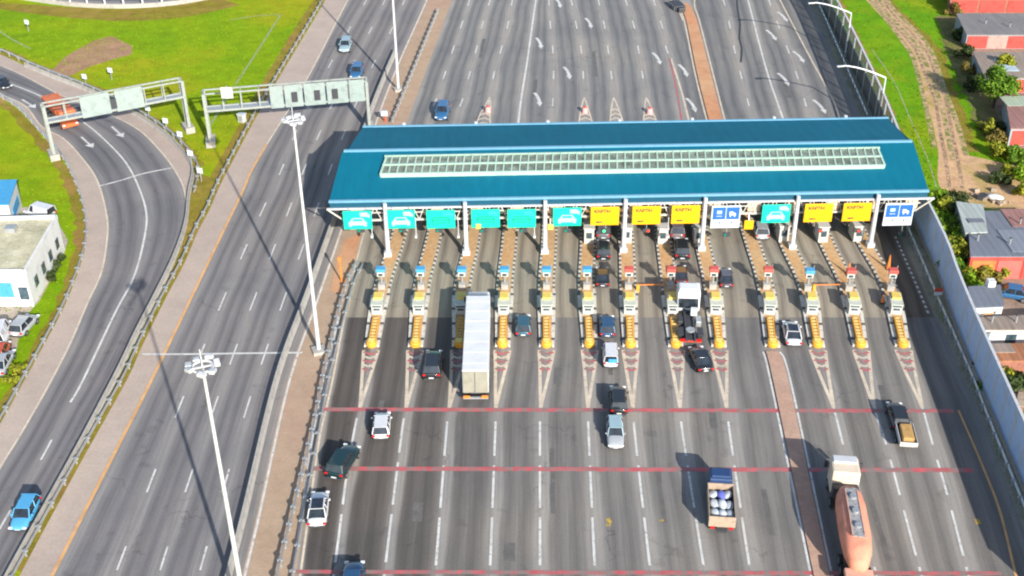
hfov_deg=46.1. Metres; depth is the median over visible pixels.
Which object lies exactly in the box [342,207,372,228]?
lane sign
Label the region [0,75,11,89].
sedan car
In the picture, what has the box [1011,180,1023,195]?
bush
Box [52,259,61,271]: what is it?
shrub
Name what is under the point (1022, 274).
workshop door
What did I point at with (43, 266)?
window
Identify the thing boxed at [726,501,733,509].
sack
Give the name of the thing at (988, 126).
bush
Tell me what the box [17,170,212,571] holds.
gravel wedge
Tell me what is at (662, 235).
window
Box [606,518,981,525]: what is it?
paint spot
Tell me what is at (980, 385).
bush
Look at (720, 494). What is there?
sack
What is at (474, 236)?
toll island
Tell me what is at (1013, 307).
yard ground
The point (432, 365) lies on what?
suv car
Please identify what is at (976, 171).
yard ground
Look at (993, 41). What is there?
garage door
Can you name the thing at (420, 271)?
payment kiosk
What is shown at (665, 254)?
toll island
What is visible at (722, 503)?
sack
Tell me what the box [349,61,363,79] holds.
suv car
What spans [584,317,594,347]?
crash cushion
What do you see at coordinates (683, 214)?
lane sign
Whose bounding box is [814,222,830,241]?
service cabin
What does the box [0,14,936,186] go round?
footpath
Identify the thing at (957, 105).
dry verge
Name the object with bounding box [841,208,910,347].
toll island
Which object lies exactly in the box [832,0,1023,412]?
grass field
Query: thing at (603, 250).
suv car
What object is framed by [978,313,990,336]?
teal shed
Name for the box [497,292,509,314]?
toll booth
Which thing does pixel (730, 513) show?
sack
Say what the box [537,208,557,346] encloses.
toll island
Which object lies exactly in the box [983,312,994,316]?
door
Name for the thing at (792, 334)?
sedan car
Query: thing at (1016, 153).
bush
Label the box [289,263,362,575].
guardrail
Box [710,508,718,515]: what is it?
sack
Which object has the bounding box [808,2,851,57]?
street lamp
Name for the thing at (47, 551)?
highway shoulder
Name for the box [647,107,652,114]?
warning marker
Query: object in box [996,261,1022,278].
workshop door
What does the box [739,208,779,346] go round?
toll island
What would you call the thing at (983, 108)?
dry verge
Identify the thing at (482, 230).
lane signal
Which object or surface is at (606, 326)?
hatchback car
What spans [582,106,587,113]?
warning marker
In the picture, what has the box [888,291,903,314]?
toll booth
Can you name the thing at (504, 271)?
payment kiosk
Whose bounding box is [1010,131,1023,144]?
garage door
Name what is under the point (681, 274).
sedan car
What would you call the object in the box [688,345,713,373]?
sedan car
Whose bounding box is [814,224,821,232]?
lane signal
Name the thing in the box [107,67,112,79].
marker post
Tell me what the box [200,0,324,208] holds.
dry verge
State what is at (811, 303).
toll booth
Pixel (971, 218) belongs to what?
lean to shed
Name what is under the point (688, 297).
truck tractor
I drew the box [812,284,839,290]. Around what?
barrier gate
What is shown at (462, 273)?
payment kiosk
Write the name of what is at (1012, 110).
garage row
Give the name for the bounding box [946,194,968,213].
bush
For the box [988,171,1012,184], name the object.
bush
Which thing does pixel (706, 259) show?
toll island
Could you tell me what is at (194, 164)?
dry verge
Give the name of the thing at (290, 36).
grass tufts
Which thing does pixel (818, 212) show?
lane sign
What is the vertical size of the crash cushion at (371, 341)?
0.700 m
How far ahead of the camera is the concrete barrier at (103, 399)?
132.27 m
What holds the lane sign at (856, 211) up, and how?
attached to the toll canopy
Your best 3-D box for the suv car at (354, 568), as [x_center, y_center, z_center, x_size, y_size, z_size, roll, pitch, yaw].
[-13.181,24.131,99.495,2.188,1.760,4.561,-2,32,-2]
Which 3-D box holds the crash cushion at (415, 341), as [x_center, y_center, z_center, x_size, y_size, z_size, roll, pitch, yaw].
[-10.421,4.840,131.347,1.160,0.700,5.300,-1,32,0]
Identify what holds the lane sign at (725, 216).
attached to the toll canopy
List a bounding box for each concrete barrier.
[4,62,194,575]
[225,48,394,575]
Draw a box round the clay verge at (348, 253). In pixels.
[330,233,360,292]
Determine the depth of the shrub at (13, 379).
124.25 m
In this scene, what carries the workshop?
on the grass field
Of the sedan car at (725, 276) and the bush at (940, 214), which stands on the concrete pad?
the sedan car at (725, 276)
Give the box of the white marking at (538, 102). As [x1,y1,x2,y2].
[0,0,969,575]
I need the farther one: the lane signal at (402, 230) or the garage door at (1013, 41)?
the garage door at (1013, 41)
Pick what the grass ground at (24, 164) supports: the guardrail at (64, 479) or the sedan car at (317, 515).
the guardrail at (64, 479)
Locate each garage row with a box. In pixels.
[947,0,1023,12]
[954,13,1023,48]
[971,52,1023,92]
[1000,93,1023,145]
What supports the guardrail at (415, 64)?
on the median strip at (296, 422)
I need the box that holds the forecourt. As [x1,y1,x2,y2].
[0,207,67,351]
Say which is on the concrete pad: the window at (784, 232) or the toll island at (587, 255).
the toll island at (587, 255)
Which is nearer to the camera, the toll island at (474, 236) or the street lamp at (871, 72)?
the toll island at (474, 236)
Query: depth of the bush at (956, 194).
153.49 m
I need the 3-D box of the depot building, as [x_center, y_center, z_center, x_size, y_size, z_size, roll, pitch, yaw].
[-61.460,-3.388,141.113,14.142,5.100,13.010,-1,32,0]
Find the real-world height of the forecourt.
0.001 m
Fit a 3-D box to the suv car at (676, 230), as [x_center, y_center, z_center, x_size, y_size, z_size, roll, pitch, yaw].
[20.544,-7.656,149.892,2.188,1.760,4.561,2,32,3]
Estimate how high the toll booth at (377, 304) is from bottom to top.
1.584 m
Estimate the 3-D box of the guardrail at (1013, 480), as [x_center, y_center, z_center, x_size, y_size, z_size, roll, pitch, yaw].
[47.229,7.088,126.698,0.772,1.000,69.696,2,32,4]
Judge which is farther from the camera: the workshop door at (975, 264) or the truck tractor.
the workshop door at (975, 264)
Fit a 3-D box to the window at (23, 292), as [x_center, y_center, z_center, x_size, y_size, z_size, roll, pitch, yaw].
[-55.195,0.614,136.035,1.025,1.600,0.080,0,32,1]
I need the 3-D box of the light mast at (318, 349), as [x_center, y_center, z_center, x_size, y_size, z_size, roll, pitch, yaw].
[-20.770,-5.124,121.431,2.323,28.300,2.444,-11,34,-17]
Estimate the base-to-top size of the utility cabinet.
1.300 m
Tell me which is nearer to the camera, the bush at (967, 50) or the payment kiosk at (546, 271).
the payment kiosk at (546, 271)
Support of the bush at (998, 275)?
on the yard ground at (1013, 307)
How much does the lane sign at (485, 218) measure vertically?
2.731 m
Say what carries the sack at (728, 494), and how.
in the open lorry
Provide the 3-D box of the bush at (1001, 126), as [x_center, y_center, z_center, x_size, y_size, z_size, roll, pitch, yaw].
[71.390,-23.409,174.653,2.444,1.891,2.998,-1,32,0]
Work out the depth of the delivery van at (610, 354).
125.52 m
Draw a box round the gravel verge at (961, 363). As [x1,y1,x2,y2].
[809,0,1023,528]
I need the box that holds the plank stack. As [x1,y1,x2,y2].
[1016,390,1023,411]
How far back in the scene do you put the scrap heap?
156.57 m
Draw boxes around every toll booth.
[370,292,383,314]
[412,292,424,314]
[454,292,466,314]
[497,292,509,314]
[540,292,552,314]
[582,292,593,314]
[623,292,635,314]
[666,292,678,314]
[709,291,722,314]
[762,291,776,314]
[804,291,819,314]
[846,291,861,314]
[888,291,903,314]
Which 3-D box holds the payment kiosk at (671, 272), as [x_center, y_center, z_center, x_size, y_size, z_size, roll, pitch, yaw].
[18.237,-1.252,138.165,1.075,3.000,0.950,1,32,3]
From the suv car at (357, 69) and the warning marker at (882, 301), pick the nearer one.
the warning marker at (882, 301)
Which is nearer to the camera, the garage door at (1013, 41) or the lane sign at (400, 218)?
the lane sign at (400, 218)
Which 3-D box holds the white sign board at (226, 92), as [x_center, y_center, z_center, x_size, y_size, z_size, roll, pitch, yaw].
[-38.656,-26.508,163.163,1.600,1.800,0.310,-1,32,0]
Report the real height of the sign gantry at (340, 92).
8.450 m
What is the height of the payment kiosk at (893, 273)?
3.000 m
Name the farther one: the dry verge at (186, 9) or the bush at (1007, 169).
the dry verge at (186, 9)
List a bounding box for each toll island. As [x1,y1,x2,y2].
[364,209,412,346]
[408,208,446,346]
[452,208,483,346]
[495,208,517,346]
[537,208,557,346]
[577,209,596,346]
[617,209,637,346]
[654,208,682,346]
[691,208,726,346]
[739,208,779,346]
[772,223,824,346]
[810,222,867,347]
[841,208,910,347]
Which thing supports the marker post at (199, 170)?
on the gravel wedge
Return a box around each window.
[18,287,29,299]
[34,273,38,287]
[41,261,45,274]
[48,249,52,262]
[55,237,59,249]
[586,233,591,238]
[660,233,665,238]
[781,230,787,235]
[821,231,826,236]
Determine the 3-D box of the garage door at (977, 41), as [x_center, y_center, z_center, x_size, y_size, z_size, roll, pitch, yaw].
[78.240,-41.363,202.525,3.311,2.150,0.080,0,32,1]
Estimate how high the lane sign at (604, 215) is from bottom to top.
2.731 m
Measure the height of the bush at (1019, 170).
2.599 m
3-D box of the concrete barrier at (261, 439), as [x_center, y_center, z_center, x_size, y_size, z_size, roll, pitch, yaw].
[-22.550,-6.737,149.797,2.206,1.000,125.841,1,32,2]
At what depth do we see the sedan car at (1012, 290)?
136.02 m
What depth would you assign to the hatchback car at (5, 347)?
128.22 m
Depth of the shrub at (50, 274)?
141.19 m
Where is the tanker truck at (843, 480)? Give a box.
[824,455,873,575]
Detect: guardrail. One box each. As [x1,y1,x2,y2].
[0,48,198,191]
[0,93,87,418]
[8,0,321,575]
[276,260,357,575]
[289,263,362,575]
[391,7,438,122]
[814,0,867,116]
[897,201,1023,506]
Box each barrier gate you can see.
[636,284,662,291]
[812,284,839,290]
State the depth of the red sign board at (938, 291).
135.53 m
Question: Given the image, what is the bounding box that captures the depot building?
[0,214,64,306]
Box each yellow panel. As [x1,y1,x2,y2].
[547,219,552,229]
[744,220,753,228]
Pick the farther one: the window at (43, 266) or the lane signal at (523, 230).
the lane signal at (523, 230)
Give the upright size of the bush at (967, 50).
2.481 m
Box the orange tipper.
[41,93,78,128]
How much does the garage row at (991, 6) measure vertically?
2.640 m
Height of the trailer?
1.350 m
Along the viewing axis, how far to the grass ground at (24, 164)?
199.32 m
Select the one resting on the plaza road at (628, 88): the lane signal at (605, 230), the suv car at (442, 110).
the suv car at (442, 110)
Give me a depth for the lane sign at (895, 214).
144.29 m
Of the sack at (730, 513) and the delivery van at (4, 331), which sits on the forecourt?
the delivery van at (4, 331)
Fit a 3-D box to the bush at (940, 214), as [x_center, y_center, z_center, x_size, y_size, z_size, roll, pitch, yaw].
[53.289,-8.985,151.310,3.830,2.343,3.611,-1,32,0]
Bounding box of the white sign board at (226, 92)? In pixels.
[220,86,232,98]
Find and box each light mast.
[184,349,241,575]
[281,107,326,356]
[392,0,403,92]
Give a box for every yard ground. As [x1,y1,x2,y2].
[938,155,1023,209]
[964,279,1023,389]
[971,49,1023,147]
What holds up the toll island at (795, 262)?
on the concrete pad
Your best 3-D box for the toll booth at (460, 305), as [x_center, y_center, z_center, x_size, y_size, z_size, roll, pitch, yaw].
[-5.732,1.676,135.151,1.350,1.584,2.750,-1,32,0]
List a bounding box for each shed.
[953,201,987,242]
[968,278,1004,316]
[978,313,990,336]
[980,315,1023,342]
[991,343,1023,371]
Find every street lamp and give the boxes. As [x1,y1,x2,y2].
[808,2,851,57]
[836,65,885,116]
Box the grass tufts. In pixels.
[0,0,1023,413]
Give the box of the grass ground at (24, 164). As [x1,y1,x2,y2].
[0,0,941,575]
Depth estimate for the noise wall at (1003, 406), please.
124.91 m
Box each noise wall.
[818,0,899,129]
[904,197,1023,492]
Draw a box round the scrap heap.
[977,194,1003,200]
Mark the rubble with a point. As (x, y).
(975, 191)
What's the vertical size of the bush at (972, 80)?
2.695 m
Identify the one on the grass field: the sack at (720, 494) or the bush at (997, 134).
the bush at (997, 134)
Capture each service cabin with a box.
[584,218,594,243]
[621,217,632,242]
[657,218,667,243]
[692,218,705,243]
[775,222,790,241]
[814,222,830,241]
[848,221,865,241]
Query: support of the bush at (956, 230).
on the grass field
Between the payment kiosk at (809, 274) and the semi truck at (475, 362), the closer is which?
the semi truck at (475, 362)
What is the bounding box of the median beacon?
[381,110,387,121]
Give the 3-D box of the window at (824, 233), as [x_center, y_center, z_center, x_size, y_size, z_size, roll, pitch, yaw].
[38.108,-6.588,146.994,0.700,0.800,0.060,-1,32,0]
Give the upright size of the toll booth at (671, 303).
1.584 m
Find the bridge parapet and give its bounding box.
[26,0,202,8]
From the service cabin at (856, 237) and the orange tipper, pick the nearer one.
the service cabin at (856, 237)
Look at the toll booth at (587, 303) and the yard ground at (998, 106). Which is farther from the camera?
the yard ground at (998, 106)
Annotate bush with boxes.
[927,187,955,209]
[932,206,951,221]
[933,195,953,220]
[938,212,958,228]
[941,222,962,239]
[942,2,963,16]
[942,222,951,234]
[944,189,972,200]
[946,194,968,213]
[947,235,968,260]
[948,233,966,253]
[951,26,962,40]
[953,43,974,57]
[955,257,975,272]
[960,252,968,265]
[960,266,976,279]
[961,60,976,74]
[962,270,983,287]
[963,72,982,92]
[974,379,982,391]
[975,117,995,135]
[976,264,995,280]
[976,265,1001,284]
[985,128,1007,143]
[988,139,1010,159]
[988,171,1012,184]
[994,267,1010,279]
[995,121,1006,131]
[998,163,1021,179]
[1003,367,1016,386]
[1005,370,1023,392]
[1006,144,1023,164]
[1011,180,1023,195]
[1012,159,1023,180]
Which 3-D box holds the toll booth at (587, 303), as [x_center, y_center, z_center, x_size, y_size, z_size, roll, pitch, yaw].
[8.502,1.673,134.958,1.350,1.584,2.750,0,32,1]
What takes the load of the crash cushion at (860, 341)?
on the plaza road at (466, 512)
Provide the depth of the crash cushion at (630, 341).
130.29 m
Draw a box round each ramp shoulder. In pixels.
[0,55,194,224]
[0,95,106,464]
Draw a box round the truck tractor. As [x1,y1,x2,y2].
[676,282,702,342]
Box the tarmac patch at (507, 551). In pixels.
[377,39,890,560]
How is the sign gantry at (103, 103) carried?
on the grass ground at (24, 164)
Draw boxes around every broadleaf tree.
[973,62,1022,107]
[994,53,1016,65]
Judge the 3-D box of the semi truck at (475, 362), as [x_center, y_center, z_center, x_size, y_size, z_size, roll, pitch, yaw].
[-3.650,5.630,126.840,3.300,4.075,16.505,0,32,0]
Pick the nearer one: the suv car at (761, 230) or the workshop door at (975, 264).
the workshop door at (975, 264)
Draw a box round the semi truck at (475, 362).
[462,292,493,398]
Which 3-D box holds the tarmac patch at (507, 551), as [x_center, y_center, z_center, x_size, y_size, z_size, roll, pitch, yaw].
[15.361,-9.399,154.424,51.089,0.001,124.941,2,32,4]
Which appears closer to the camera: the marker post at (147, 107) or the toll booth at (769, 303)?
the toll booth at (769, 303)
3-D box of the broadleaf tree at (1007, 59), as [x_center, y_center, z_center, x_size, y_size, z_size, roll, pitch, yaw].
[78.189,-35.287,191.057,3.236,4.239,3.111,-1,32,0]
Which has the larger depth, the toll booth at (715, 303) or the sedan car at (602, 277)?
the sedan car at (602, 277)
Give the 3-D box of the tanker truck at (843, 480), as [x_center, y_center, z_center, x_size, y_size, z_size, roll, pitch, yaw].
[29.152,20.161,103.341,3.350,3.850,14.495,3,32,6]
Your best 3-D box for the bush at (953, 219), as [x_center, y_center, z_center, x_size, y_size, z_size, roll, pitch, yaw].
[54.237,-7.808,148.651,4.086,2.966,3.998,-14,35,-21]
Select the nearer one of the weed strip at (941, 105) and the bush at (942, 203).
the bush at (942, 203)
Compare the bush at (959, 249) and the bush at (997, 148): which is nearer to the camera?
the bush at (959, 249)
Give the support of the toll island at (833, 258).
on the concrete pad
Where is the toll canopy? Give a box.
[326,115,934,256]
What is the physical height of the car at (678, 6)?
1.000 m
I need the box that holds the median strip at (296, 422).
[242,0,451,575]
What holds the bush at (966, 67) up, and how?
on the dry verge at (983, 108)
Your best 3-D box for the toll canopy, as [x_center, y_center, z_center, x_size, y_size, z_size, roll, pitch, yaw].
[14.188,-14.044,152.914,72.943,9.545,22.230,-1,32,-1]
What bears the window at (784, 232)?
in the service cabin at (782, 230)
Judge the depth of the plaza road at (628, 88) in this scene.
198.86 m
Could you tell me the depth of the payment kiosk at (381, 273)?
138.34 m
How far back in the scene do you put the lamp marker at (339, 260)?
140.09 m
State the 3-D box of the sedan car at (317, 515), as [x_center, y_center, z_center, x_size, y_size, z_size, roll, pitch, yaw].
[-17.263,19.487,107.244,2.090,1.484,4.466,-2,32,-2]
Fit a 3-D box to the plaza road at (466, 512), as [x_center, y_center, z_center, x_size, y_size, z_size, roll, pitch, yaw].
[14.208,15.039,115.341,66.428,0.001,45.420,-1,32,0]
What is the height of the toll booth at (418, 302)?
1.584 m
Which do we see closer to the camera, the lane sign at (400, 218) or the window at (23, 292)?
the window at (23, 292)
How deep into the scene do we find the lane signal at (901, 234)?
146.27 m
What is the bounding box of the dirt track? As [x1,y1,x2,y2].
[867,0,962,187]
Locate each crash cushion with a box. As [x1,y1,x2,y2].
[366,317,378,347]
[410,317,420,347]
[454,317,463,347]
[497,317,507,347]
[541,317,551,347]
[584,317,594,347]
[625,317,635,347]
[670,317,680,347]
[713,317,724,347]
[767,317,777,347]
[810,317,822,347]
[852,317,865,347]
[894,317,908,347]
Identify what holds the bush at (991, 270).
on the yard ground at (1013, 307)
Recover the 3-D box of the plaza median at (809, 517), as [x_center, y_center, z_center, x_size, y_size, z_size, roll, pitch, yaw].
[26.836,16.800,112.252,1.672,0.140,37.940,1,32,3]
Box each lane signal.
[357,229,364,232]
[399,228,405,232]
[435,228,442,232]
[479,228,486,232]
[519,227,526,232]
[563,226,570,232]
[602,225,608,232]
[643,224,649,232]
[722,228,729,236]
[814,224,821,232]
[853,221,860,232]
[897,225,905,236]
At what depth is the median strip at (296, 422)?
121.86 m
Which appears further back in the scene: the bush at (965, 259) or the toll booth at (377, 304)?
the bush at (965, 259)
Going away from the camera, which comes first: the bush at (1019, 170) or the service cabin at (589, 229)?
the service cabin at (589, 229)
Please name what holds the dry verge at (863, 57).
on the grass field
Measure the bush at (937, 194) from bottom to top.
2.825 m
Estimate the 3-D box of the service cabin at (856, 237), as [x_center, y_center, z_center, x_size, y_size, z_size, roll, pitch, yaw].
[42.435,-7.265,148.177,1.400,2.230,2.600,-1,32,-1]
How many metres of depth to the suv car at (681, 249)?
143.98 m
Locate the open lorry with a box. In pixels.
[706,467,735,532]
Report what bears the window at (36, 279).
in the depot building
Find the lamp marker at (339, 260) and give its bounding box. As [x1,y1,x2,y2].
[338,257,342,281]
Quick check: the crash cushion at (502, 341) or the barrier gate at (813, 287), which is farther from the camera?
the barrier gate at (813, 287)
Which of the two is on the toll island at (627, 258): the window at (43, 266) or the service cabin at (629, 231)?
the service cabin at (629, 231)
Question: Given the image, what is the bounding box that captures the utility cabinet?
[236,112,246,122]
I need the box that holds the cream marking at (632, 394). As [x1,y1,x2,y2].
[0,0,923,575]
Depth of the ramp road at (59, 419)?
140.89 m
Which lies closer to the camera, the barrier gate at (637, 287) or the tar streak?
the barrier gate at (637, 287)
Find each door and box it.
[951,0,977,11]
[967,36,987,47]
[971,261,995,278]
[978,0,1006,11]
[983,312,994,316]
[986,36,1007,47]
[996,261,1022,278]
[1005,334,1016,342]
[1006,0,1023,11]
[1006,36,1023,47]
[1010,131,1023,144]
[1018,80,1023,92]
[1020,265,1023,278]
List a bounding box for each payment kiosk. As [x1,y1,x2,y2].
[375,264,386,289]
[415,264,425,289]
[457,265,466,289]
[500,264,509,289]
[542,266,550,289]
[582,264,591,289]
[624,264,633,289]
[666,264,675,289]
[709,264,718,289]
[762,264,772,289]
[803,265,814,290]
[844,265,856,290]
[886,266,898,290]
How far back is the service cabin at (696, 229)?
147.07 m
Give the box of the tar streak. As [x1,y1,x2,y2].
[736,0,742,61]
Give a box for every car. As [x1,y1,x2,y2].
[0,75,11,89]
[0,341,11,352]
[0,349,15,376]
[8,313,39,337]
[8,493,41,531]
[307,491,330,527]
[324,443,360,480]
[338,36,352,52]
[340,560,365,575]
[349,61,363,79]
[371,411,391,439]
[422,350,443,379]
[434,100,449,120]
[514,314,532,336]
[594,267,610,287]
[595,225,610,239]
[595,240,611,260]
[598,315,616,337]
[605,415,625,449]
[608,386,628,415]
[669,0,685,12]
[669,218,684,239]
[673,238,690,260]
[674,265,688,284]
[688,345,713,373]
[718,268,733,287]
[753,220,769,239]
[781,320,802,346]
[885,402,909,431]
[1001,282,1023,302]
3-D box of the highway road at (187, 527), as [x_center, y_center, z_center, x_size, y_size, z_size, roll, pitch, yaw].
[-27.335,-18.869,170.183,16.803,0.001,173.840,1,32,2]
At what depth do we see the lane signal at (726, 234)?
145.68 m
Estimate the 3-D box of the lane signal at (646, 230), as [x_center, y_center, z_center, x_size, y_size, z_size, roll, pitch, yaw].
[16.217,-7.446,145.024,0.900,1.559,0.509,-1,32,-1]
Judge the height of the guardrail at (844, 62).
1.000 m
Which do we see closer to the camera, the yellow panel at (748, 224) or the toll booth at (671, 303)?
the toll booth at (671, 303)
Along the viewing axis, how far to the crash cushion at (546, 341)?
130.52 m
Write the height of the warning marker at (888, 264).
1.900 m
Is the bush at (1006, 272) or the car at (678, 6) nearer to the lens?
the bush at (1006, 272)
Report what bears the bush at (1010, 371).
on the yard ground at (1013, 307)
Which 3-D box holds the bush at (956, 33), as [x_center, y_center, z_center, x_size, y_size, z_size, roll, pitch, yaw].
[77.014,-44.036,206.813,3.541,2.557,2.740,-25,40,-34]
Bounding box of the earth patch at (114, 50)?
[51,36,132,75]
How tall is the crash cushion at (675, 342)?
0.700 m
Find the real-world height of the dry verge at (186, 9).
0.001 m
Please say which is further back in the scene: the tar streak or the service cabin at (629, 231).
the tar streak
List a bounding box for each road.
[0,66,185,575]
[54,0,424,575]
[62,0,171,2]
[296,317,1023,575]
[406,0,859,199]
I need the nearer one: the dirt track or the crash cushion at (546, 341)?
the crash cushion at (546, 341)
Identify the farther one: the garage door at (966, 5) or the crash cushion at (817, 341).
the garage door at (966, 5)
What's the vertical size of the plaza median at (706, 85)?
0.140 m
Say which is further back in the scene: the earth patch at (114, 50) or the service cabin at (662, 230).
the earth patch at (114, 50)
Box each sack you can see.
[709,490,716,497]
[710,498,717,508]
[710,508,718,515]
[717,490,725,499]
[718,499,726,509]
[719,509,726,516]
[725,490,732,498]
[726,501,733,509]
[726,510,734,516]
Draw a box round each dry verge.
[0,0,238,20]
[0,48,203,167]
[0,98,86,422]
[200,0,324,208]
[835,0,903,132]
[890,0,979,151]
[934,15,999,136]
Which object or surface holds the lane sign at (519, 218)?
attached to the toll canopy
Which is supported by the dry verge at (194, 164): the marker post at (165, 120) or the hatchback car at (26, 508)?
the marker post at (165, 120)
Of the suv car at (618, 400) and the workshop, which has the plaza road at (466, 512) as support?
the suv car at (618, 400)
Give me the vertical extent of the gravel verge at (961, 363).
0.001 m
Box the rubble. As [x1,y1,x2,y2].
[968,187,1021,395]
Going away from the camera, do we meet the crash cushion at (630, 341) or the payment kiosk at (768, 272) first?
the crash cushion at (630, 341)
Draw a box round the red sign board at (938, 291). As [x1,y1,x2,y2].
[934,288,942,302]
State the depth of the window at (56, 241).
145.04 m
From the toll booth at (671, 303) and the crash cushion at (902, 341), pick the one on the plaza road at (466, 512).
the crash cushion at (902, 341)
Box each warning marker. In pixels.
[485,105,490,112]
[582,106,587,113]
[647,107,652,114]
[879,295,885,303]
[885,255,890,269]
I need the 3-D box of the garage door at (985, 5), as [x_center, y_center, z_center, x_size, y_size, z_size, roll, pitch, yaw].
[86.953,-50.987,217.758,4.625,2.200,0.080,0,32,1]
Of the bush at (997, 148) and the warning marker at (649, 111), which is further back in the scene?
the warning marker at (649, 111)
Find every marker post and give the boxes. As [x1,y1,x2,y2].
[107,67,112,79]
[145,105,150,118]
[162,118,167,130]
[176,131,182,139]
[187,150,192,161]
[196,167,202,181]
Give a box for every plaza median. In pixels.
[683,3,721,119]
[766,351,829,575]
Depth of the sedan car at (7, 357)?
125.99 m
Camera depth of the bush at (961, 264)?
139.49 m
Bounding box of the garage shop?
[0,179,21,215]
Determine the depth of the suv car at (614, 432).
115.12 m
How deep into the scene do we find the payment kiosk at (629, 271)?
137.80 m
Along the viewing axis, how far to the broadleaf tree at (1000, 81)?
178.97 m
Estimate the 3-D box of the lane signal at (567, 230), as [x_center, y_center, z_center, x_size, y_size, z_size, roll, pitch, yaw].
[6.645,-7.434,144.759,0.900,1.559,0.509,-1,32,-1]
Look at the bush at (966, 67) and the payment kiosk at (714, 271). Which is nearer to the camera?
the payment kiosk at (714, 271)
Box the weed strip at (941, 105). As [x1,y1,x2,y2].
[869,0,968,159]
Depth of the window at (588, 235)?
147.07 m
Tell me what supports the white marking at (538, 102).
on the plaza road at (628, 88)
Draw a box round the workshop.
[967,209,1023,278]
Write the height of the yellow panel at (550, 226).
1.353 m
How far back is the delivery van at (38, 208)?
153.64 m
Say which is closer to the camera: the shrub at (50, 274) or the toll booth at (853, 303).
the toll booth at (853, 303)
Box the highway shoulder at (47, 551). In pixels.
[20,0,346,575]
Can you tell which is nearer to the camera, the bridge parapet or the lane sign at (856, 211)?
the lane sign at (856, 211)
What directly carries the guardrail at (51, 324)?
on the grass ground at (24, 164)
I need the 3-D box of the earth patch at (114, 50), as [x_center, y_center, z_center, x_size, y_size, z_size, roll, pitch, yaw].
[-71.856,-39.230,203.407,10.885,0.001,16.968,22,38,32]
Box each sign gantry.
[40,77,194,161]
[202,76,373,147]
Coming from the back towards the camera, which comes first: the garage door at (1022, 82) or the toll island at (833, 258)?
the garage door at (1022, 82)
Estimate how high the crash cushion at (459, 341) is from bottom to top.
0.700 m
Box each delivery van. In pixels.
[0,319,10,342]
[23,201,56,214]
[601,342,618,367]
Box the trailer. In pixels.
[894,421,917,447]
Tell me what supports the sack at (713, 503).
in the open lorry
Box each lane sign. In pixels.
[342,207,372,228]
[387,207,415,228]
[426,207,454,228]
[471,206,499,227]
[507,209,535,227]
[553,204,581,225]
[590,203,618,224]
[632,202,660,224]
[671,202,700,223]
[710,202,740,227]
[761,201,790,222]
[803,200,833,221]
[841,200,871,220]
[882,200,914,225]
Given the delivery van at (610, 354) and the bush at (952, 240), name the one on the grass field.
the bush at (952, 240)
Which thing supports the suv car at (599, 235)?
on the concrete pad
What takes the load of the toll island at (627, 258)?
on the concrete pad
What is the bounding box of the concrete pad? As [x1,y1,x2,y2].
[342,200,936,316]
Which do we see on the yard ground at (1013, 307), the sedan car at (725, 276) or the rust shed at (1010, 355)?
the rust shed at (1010, 355)
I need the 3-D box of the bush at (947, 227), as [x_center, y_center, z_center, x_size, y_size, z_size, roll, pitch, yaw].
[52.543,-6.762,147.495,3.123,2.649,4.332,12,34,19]
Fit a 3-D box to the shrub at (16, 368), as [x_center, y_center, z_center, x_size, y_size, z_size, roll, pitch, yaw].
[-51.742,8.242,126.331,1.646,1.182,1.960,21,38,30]
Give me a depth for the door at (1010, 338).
127.84 m
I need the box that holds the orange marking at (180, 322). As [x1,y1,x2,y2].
[50,144,1016,575]
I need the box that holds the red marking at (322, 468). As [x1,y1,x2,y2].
[296,58,1001,574]
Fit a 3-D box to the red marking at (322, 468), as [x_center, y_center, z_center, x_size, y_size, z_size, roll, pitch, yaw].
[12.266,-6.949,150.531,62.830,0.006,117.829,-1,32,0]
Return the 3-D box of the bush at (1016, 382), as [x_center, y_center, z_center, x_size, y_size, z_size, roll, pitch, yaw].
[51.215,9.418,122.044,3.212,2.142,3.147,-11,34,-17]
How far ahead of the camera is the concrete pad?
142.87 m
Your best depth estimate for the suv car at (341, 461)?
111.24 m
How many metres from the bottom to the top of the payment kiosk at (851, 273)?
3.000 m
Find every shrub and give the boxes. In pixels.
[1,373,20,384]
[8,362,27,373]
[45,270,55,281]
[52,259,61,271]
[56,253,65,262]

